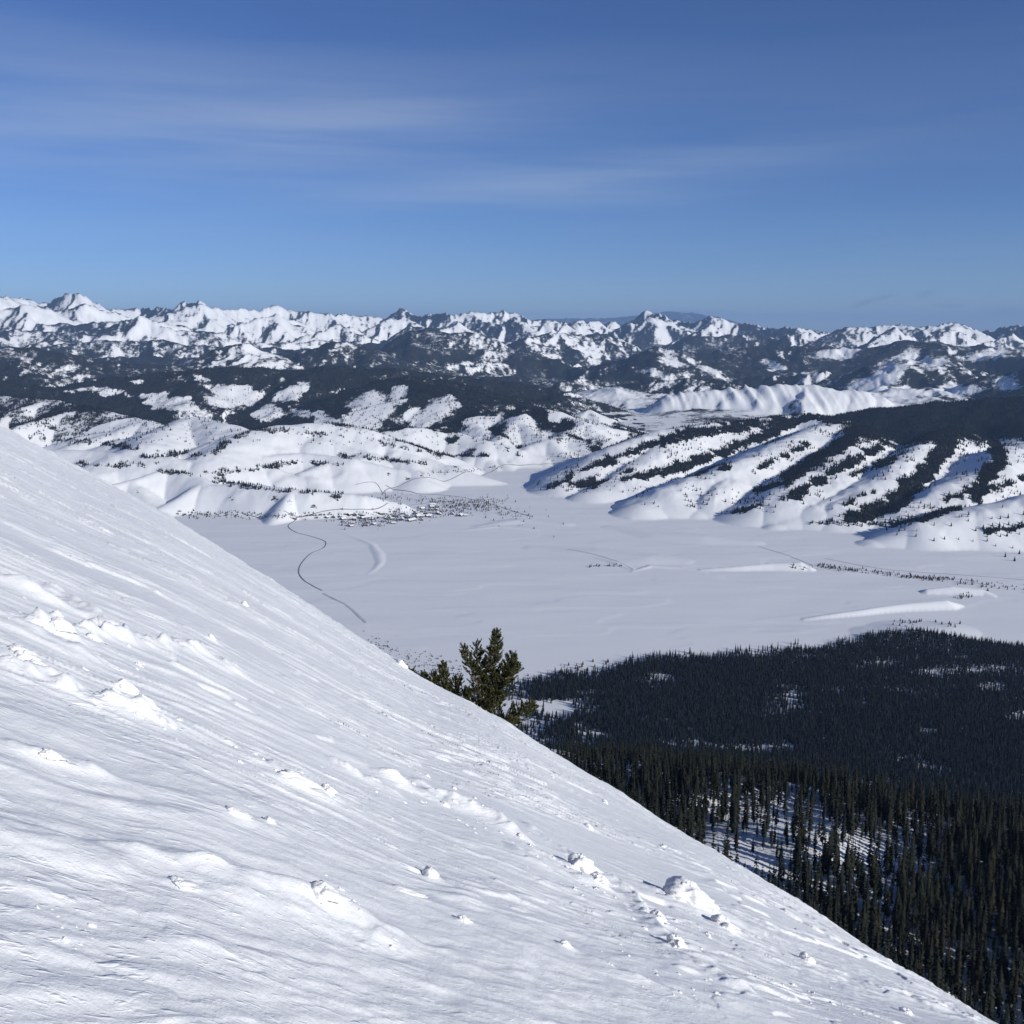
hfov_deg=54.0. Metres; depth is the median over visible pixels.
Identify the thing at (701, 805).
conifer
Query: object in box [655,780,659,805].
conifer
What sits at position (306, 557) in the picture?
stream
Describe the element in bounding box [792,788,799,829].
conifer
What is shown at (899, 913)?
conifer
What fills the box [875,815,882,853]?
conifer
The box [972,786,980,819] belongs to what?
conifer
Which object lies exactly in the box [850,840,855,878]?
conifer
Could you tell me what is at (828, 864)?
conifer
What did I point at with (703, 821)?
conifer
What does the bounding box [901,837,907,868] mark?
conifer
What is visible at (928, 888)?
conifer
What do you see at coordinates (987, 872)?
conifer
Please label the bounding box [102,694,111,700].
snow clod
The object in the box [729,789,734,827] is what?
conifer
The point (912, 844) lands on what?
conifer
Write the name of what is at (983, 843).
conifer
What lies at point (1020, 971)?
conifer
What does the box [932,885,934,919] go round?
conifer
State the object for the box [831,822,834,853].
conifer
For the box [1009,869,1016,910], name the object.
conifer
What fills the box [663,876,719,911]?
snow lump
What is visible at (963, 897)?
conifer
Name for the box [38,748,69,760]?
snow lump
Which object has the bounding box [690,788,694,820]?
conifer
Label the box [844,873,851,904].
conifer
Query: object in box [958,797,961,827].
conifer
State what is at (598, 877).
snow lump
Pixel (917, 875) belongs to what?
conifer
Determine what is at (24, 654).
snow lump
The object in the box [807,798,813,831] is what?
conifer
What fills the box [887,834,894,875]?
conifer
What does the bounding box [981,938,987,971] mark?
conifer
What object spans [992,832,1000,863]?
conifer
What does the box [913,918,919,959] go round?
conifer
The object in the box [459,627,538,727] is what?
pine tree
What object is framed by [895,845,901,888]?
conifer
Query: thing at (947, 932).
conifer
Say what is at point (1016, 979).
conifer
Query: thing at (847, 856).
conifer
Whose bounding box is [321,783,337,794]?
snow lump
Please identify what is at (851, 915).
conifer
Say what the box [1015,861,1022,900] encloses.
conifer
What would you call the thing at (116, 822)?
snow slope
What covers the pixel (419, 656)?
shore scrub
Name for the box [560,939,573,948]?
snow lump
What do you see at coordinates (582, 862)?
snow lump
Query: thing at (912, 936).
conifer
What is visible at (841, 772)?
conifer
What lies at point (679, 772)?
conifer
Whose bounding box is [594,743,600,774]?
conifer
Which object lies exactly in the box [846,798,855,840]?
conifer
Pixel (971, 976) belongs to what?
conifer
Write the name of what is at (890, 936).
conifer
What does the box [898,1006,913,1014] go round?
snow lump
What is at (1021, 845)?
conifer
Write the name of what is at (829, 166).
sky
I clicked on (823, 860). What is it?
conifer
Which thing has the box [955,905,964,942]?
conifer
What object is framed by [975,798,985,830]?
conifer
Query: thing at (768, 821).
conifer
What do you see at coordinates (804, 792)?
conifer
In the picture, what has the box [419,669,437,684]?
pine tree
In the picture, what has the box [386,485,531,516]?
road
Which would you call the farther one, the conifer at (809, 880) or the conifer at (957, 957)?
the conifer at (809, 880)
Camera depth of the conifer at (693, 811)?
416.24 m
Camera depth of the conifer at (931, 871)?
380.16 m
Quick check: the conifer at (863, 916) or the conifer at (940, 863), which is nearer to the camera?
the conifer at (863, 916)
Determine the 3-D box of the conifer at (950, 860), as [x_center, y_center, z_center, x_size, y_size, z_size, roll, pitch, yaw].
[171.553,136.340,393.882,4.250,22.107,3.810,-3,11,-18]
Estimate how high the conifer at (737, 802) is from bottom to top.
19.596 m
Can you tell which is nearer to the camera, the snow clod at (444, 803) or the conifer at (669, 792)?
the snow clod at (444, 803)
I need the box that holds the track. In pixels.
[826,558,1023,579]
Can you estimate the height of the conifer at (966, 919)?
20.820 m
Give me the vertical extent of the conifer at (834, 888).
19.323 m
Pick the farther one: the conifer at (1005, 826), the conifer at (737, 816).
the conifer at (1005, 826)
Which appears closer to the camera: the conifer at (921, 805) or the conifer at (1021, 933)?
the conifer at (1021, 933)
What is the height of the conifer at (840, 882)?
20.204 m
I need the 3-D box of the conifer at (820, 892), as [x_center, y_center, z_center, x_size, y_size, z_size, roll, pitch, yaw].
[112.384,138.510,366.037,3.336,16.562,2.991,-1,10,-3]
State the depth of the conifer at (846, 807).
423.11 m
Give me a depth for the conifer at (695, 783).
452.44 m
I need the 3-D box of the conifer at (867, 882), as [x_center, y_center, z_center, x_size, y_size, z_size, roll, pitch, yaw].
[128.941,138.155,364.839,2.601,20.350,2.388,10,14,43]
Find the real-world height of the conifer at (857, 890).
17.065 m
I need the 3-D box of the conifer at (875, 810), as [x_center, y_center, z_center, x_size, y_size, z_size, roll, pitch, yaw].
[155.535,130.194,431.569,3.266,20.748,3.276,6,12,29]
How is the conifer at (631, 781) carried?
on the ground
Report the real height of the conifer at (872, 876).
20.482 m
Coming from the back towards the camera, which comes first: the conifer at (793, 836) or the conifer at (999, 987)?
the conifer at (793, 836)
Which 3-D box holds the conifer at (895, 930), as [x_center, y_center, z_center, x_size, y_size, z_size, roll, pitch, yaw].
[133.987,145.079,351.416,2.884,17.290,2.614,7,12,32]
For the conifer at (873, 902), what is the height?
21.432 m
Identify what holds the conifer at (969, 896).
on the ground
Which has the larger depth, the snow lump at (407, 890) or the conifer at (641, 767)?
the conifer at (641, 767)
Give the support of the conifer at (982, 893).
on the ground
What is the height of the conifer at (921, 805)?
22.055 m
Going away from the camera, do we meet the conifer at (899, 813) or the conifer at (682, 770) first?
the conifer at (899, 813)
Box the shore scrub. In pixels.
[368,633,471,673]
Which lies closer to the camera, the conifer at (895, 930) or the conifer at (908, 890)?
the conifer at (895, 930)
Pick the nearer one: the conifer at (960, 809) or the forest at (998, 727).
the conifer at (960, 809)
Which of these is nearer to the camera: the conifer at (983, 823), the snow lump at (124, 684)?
the snow lump at (124, 684)
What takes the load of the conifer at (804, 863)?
on the ground
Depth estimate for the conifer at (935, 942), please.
339.95 m
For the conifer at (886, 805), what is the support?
on the ground
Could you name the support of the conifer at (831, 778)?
on the ground
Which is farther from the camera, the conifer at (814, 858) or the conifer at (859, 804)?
the conifer at (859, 804)
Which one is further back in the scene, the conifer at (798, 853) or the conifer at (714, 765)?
the conifer at (714, 765)
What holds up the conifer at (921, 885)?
on the ground
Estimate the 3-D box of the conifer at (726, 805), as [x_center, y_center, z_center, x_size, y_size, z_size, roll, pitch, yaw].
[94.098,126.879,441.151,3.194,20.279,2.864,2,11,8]
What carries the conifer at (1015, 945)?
on the ground
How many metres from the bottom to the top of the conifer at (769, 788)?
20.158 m
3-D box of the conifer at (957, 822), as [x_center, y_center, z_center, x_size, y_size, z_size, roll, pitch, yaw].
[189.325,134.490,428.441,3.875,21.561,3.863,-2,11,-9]
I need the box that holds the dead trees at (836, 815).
[600,749,985,998]
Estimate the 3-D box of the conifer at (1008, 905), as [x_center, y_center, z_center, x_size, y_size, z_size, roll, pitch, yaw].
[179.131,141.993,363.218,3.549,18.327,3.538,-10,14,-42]
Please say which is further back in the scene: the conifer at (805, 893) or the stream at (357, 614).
the stream at (357, 614)
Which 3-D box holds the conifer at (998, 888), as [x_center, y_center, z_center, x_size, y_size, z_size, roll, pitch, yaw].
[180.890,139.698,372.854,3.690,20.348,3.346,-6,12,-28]
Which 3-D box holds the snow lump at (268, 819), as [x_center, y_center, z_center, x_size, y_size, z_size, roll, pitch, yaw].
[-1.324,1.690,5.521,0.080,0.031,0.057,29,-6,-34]
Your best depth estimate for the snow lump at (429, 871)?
6.41 m
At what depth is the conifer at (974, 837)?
408.77 m
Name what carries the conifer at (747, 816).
on the ground
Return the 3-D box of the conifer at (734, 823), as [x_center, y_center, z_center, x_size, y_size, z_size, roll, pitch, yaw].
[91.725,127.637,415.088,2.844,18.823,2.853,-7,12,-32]
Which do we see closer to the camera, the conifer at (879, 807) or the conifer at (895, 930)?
the conifer at (895, 930)
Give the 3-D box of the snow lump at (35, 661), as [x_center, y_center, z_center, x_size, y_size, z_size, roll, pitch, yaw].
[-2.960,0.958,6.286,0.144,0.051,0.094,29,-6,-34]
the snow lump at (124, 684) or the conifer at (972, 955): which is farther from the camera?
the conifer at (972, 955)
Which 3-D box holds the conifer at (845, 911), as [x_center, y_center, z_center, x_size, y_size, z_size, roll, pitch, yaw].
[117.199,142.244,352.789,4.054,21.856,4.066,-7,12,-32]
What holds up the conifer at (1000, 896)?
on the ground
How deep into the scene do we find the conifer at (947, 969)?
335.75 m
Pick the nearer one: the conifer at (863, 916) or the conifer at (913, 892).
the conifer at (863, 916)
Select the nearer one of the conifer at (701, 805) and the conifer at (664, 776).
the conifer at (701, 805)
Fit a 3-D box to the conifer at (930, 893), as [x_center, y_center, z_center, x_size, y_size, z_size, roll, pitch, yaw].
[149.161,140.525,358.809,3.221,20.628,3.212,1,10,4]
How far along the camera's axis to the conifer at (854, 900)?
357.25 m
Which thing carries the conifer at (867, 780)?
on the ground
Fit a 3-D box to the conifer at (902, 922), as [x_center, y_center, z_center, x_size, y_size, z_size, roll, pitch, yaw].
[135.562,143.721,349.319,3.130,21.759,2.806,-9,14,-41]
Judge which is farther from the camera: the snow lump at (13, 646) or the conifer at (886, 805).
the conifer at (886, 805)
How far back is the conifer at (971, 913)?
356.33 m
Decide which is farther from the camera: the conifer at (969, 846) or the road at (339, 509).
the road at (339, 509)
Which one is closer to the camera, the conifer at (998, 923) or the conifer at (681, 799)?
the conifer at (998, 923)
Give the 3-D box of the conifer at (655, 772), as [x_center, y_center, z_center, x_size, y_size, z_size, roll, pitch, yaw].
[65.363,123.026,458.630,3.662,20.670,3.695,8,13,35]
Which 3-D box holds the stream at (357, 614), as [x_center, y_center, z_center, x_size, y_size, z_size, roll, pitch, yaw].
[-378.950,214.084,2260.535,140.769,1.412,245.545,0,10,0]
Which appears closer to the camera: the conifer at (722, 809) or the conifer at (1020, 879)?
the conifer at (1020, 879)
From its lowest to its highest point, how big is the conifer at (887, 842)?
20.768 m
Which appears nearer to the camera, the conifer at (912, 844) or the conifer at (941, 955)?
the conifer at (941, 955)
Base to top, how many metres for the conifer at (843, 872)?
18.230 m
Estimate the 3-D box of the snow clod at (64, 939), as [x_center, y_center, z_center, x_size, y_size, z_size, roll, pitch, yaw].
[-1.380,1.323,3.111,0.025,0.019,0.040,26,-12,25]
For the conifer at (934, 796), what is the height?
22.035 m
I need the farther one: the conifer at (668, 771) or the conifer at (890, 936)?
the conifer at (668, 771)
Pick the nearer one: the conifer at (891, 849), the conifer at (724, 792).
the conifer at (891, 849)
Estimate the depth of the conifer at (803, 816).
403.58 m
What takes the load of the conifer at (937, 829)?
on the ground
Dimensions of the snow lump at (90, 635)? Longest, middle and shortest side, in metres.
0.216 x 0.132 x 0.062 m
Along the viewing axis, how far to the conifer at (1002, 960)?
335.09 m
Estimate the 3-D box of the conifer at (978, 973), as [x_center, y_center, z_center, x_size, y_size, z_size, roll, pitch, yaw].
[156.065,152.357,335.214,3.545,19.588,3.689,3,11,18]
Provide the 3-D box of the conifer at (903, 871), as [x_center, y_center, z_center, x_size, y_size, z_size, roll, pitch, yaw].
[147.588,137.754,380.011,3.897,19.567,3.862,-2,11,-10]
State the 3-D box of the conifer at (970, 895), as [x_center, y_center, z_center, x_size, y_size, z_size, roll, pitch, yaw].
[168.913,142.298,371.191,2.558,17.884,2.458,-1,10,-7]
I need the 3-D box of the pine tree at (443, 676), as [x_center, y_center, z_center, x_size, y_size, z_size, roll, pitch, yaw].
[-3.174,9.741,53.552,2.482,3.986,1.674,0,10,0]
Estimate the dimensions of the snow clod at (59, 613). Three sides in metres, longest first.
0.120 x 0.069 x 0.050 m
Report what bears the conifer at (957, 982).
on the ground
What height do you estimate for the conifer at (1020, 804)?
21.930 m
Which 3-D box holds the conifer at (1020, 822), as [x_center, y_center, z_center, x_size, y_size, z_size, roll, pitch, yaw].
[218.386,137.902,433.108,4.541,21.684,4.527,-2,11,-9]
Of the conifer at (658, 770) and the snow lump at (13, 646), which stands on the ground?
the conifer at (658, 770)
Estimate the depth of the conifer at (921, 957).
335.29 m
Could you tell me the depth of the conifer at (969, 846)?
396.42 m
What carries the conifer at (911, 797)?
on the ground
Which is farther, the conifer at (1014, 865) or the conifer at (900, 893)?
the conifer at (1014, 865)
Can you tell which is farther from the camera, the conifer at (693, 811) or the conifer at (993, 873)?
the conifer at (693, 811)
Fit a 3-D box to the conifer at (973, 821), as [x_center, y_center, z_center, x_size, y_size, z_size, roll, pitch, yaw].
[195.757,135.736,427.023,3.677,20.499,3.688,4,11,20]
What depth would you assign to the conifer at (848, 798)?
434.66 m
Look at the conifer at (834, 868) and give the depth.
380.61 m
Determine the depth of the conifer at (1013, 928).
347.48 m
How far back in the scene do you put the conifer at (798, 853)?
384.01 m
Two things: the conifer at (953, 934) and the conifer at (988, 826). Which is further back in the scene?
the conifer at (988, 826)
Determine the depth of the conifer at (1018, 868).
381.18 m
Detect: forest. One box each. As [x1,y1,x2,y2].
[0,363,1023,560]
[458,625,1023,809]
[541,736,1023,1023]
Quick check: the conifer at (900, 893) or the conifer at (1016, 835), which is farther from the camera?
the conifer at (1016, 835)
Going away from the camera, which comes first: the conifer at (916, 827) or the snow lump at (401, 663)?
the snow lump at (401, 663)
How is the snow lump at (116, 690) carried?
on the snow slope
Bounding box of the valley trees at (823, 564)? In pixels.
[177,466,1023,679]
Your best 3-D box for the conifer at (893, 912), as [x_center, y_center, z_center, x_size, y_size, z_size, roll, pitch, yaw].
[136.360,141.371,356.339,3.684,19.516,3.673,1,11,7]
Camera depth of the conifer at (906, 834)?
417.31 m
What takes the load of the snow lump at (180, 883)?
on the snow slope
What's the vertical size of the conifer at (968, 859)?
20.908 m
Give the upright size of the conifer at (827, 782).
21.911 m
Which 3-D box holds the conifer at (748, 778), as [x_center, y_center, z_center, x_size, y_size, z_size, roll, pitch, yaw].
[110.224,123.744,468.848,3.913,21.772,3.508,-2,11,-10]
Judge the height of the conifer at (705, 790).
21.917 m
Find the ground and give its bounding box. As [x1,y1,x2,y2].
[0,293,1023,1023]
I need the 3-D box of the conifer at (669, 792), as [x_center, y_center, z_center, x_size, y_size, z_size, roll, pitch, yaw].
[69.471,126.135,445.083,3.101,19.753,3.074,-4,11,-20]
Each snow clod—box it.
[52,609,64,617]
[62,936,70,942]
[87,923,96,926]
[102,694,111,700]
[441,801,449,807]
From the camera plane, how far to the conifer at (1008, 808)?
452.95 m
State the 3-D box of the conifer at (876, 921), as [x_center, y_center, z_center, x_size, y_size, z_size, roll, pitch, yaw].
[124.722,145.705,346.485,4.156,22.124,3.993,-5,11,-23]
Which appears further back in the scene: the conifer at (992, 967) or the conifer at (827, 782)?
the conifer at (827, 782)
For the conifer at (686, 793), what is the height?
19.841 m
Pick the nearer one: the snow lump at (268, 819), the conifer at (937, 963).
the snow lump at (268, 819)
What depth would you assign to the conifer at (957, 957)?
335.29 m
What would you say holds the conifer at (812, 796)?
on the ground
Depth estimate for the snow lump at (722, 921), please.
10.55 m
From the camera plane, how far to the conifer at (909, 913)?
358.50 m
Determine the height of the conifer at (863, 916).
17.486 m
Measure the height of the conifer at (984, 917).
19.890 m
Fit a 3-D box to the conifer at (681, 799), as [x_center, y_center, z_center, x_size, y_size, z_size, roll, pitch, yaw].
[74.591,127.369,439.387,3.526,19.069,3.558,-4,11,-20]
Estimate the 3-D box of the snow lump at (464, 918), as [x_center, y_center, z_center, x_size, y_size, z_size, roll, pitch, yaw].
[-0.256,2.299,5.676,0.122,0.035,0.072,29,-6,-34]
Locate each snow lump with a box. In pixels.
[6,643,42,659]
[14,650,46,664]
[28,659,43,665]
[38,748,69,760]
[50,616,78,633]
[85,633,109,644]
[104,687,121,693]
[116,678,139,691]
[137,694,161,710]
[169,875,201,891]
[225,805,253,818]
[264,816,276,823]
[277,769,323,788]
[311,880,350,903]
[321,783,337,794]
[392,884,427,897]
[396,659,407,667]
[422,866,439,877]
[457,914,472,922]
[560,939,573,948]
[568,853,604,873]
[584,823,593,829]
[590,871,610,885]
[650,909,669,923]
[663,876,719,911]
[666,934,688,948]
[710,914,740,931]
[799,952,815,963]
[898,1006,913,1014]
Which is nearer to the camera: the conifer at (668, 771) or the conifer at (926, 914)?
the conifer at (926, 914)
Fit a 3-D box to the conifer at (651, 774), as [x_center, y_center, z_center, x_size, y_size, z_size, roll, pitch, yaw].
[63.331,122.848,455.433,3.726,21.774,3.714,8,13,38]
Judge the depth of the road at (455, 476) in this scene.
4031.88 m
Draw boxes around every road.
[242,499,473,517]
[382,463,553,494]
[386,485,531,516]
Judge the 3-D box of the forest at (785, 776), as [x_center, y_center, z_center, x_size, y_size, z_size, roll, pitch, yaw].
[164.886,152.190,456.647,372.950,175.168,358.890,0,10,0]
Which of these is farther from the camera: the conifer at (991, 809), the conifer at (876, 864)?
the conifer at (991, 809)
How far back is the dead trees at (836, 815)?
448.80 m
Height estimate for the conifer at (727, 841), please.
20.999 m
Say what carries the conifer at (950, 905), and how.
on the ground
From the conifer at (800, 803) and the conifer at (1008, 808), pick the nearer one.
the conifer at (800, 803)
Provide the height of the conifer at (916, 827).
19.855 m
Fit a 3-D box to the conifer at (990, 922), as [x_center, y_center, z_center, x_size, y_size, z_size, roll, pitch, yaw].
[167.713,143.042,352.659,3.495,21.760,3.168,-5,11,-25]
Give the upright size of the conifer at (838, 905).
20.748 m
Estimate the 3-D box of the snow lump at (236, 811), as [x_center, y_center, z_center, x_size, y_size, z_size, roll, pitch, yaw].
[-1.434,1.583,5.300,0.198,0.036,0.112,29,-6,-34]
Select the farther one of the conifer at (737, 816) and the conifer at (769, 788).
the conifer at (769, 788)
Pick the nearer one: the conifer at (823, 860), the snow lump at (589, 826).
the snow lump at (589, 826)
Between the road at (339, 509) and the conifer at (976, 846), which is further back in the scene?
the road at (339, 509)
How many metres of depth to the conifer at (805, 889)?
362.29 m
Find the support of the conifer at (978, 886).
on the ground
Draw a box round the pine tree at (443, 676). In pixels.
[436,659,472,699]
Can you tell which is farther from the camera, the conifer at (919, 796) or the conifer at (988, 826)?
the conifer at (919, 796)
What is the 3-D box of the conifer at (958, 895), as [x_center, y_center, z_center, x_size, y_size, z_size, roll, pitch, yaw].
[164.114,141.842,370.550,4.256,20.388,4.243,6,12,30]
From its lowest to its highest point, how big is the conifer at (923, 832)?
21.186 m
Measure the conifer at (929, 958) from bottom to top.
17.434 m
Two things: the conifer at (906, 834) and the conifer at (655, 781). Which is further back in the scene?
the conifer at (655, 781)
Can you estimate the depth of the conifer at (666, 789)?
444.73 m
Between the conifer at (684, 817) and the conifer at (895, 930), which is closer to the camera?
the conifer at (895, 930)
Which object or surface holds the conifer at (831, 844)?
on the ground
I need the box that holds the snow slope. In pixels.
[0,422,997,1023]
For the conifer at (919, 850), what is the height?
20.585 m
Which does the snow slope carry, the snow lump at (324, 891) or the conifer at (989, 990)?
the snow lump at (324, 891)
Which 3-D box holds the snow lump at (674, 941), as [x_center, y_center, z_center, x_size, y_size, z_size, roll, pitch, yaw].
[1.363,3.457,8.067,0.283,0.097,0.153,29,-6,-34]
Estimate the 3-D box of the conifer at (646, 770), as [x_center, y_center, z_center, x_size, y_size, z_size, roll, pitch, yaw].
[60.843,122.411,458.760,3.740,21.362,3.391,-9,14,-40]
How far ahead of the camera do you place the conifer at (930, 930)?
341.58 m
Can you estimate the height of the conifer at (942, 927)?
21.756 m
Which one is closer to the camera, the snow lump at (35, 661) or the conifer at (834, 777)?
the snow lump at (35, 661)
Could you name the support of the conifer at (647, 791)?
on the ground
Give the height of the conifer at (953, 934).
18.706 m
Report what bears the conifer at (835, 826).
on the ground
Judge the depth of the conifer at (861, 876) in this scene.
375.54 m
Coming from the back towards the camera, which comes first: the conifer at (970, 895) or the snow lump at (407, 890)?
the conifer at (970, 895)
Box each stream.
[288,519,326,590]
[322,593,365,622]
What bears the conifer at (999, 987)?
on the ground
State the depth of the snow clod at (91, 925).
3.30 m
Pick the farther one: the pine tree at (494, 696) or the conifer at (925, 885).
the conifer at (925, 885)
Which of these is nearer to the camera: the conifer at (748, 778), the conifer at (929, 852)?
the conifer at (929, 852)
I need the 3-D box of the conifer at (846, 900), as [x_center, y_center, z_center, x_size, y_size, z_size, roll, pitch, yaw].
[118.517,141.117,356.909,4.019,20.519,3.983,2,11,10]
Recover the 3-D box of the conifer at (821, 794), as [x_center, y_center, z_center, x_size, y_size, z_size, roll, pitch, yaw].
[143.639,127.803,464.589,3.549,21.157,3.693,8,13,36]
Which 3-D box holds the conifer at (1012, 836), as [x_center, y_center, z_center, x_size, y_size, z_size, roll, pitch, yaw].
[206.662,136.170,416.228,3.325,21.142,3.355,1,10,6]
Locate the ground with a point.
(712, 577)
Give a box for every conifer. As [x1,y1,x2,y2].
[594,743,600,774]
[629,762,633,794]
[631,767,635,799]
[639,749,644,784]
[642,760,647,784]
[643,770,651,809]
[649,762,654,791]
[653,764,657,788]
[654,767,658,801]
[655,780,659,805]
[656,753,661,785]
[662,760,666,791]
[664,772,671,807]
[665,758,670,785]
[666,777,670,810]
[677,756,681,795]
[679,758,686,790]
[679,786,685,811]
[681,796,687,831]
[684,775,690,812]
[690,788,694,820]
[690,796,695,832]
[693,767,698,797]
[694,792,701,833]
[699,788,703,820]
[701,803,706,837]
[702,777,709,813]
[709,753,716,787]
[713,759,720,798]
[720,785,725,823]
[723,778,725,817]
[723,780,729,819]
[724,815,729,856]
[728,783,734,819]
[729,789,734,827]
[730,768,736,796]
[730,794,738,834]
[731,803,736,839]
[735,790,739,823]
[743,792,750,833]
[744,758,751,795]
[765,794,770,831]
[768,772,771,806]
[790,809,796,847]
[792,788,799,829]
[792,824,801,870]
[794,834,801,877]
[798,787,802,820]
[800,804,806,847]
[800,843,807,888]
[801,765,807,803]
[802,867,809,900]
[802,869,808,903]
[804,860,811,897]
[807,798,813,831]
[810,774,814,811]
[811,836,817,872]
[811,870,818,903]
[817,874,823,908]
[819,768,825,806]
[820,836,827,876]
[824,764,829,802]
[824,836,831,877]
[827,825,833,864]
[829,767,833,796]
[830,834,840,877]
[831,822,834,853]
[832,763,836,791]
[832,767,837,802]
[832,786,841,819]
[832,876,836,917]
[833,810,839,852]
[833,885,840,924]
[836,865,844,909]
[838,762,843,791]
[838,861,845,893]
[839,890,848,928]
[841,793,849,835]
[841,839,851,884]
[841,884,849,919]
[843,785,849,813]
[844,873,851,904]
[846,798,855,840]
[847,797,854,835]
[847,896,855,934]
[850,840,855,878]
[852,882,857,921]
[853,766,858,805]
[855,778,862,819]
[855,881,859,918]
[858,854,865,895]
[858,900,867,931]
[862,887,871,933]
[864,869,869,901]
[865,765,870,790]
[866,825,872,868]
[867,799,872,834]
[867,846,876,891]
[869,883,877,926]
[869,907,879,942]
[872,795,877,828]
[872,848,879,891]
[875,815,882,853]
[875,903,883,947]
[876,783,882,822]
[881,829,889,870]
[883,783,890,823]
[886,920,892,957]
[887,792,893,829]
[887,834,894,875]
[891,886,899,924]
[891,905,898,942]
[895,790,902,828]
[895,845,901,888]
[896,896,901,936]
[896,926,901,963]
[897,854,905,890]
[897,899,905,942]
[898,874,901,897]
[901,788,907,821]
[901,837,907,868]
[901,876,907,912]
[903,812,910,846]
[904,877,910,915]
[906,885,911,924]
[908,775,915,812]
[908,833,915,877]
[908,924,914,955]
[909,862,915,911]
[911,811,918,849]
[913,869,925,917]
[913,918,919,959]
[914,856,923,891]
[915,821,924,862]
[917,779,922,819]
[918,788,924,828]
[918,896,924,950]
[918,941,923,973]
[921,812,925,848]
[921,901,928,941]
[922,873,926,913]
[922,921,932,961]
[923,861,930,886]
[923,872,930,914]
[923,931,930,972]
[923,935,934,976]
[925,881,933,917]
[926,824,933,862]
[926,855,933,890]
[929,783,937,813]
[931,947,941,986]
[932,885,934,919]
[932,917,939,966]
[933,871,940,908]
[935,805,940,844]
[936,836,943,877]
[938,908,946,957]
[939,933,944,966]
[941,780,947,814]
[943,907,950,946]
[943,945,950,985]
[944,889,953,932]
[945,835,953,882]
[950,807,960,841]
[950,903,956,948]
[952,873,961,909]
[952,946,961,998]
[953,932,964,979]
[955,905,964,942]
[957,822,967,860]
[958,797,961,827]
[958,890,965,915]
[962,839,972,883]
[962,894,969,938]
[964,832,972,863]
[965,878,972,907]
[966,886,970,905]
[967,939,975,976]
[967,949,975,995]
[968,894,974,931]
[970,810,975,835]
[971,825,977,853]
[971,846,976,879]
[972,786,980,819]
[972,830,978,865]
[973,874,981,915]
[973,944,984,989]
[974,932,979,974]
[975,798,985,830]
[976,878,985,910]
[977,898,987,941]
[979,818,988,861]
[981,809,984,837]
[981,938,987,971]
[981,970,995,1018]
[983,853,990,883]
[983,855,992,897]
[984,827,990,861]
[984,861,992,899]
[984,952,991,984]
[985,893,994,944]
[985,954,996,997]
[986,793,992,821]
[986,814,990,845]
[987,879,996,919]
[990,844,995,871]
[991,859,995,899]
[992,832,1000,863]
[993,825,1002,861]
[994,864,1002,904]
[994,895,1004,940]
[994,965,1003,1012]
[995,933,1008,978]
[996,877,1002,912]
[998,910,1008,947]
[1000,810,1007,846]
[1003,883,1011,916]
[1005,789,1011,826]
[1005,814,1007,839]
[1005,952,1015,1004]
[1007,817,1014,857]
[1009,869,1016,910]
[1010,913,1018,961]
[1010,964,1018,1004]
[1011,849,1017,884]
[1011,904,1019,940]
[1012,821,1019,850]
[1014,945,1023,990]
[1015,851,1022,883]
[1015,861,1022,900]
[1016,887,1023,924]
[1017,810,1023,838]
[1017,915,1023,947]
[1018,791,1023,817]
[1019,826,1023,862]
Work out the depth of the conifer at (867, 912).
354.77 m
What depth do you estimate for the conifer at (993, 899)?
362.92 m
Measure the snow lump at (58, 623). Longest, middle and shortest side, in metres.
0.248 x 0.140 x 0.088 m
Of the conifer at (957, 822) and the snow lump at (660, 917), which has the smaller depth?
the snow lump at (660, 917)
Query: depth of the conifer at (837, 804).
442.08 m
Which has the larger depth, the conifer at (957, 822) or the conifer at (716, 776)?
the conifer at (716, 776)
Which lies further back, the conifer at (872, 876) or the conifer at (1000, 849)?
the conifer at (1000, 849)
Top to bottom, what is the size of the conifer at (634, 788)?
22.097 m
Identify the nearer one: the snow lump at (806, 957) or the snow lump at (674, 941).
the snow lump at (674, 941)
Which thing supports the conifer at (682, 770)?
on the ground
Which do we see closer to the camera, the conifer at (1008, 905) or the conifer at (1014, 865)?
the conifer at (1008, 905)
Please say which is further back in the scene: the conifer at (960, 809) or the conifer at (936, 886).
the conifer at (960, 809)
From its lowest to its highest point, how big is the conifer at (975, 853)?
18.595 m
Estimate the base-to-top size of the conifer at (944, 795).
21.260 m
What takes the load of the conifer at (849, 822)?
on the ground
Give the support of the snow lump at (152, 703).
on the snow slope
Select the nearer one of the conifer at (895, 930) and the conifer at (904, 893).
the conifer at (895, 930)
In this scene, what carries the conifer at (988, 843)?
on the ground
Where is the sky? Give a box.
[0,0,1023,332]
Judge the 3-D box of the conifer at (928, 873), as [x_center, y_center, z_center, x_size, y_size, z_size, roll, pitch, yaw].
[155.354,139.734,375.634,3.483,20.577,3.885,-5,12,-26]
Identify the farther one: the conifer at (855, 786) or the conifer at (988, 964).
the conifer at (855, 786)
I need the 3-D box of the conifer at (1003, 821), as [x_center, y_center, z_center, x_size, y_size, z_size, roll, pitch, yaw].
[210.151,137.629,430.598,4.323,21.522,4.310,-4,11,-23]
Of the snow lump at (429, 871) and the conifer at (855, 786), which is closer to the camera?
the snow lump at (429, 871)
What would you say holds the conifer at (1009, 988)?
on the ground
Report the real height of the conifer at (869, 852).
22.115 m
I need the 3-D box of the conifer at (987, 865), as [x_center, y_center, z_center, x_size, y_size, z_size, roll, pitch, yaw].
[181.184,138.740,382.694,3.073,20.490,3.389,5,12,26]
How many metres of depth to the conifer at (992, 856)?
388.79 m
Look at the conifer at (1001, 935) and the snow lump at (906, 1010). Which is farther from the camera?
the conifer at (1001, 935)

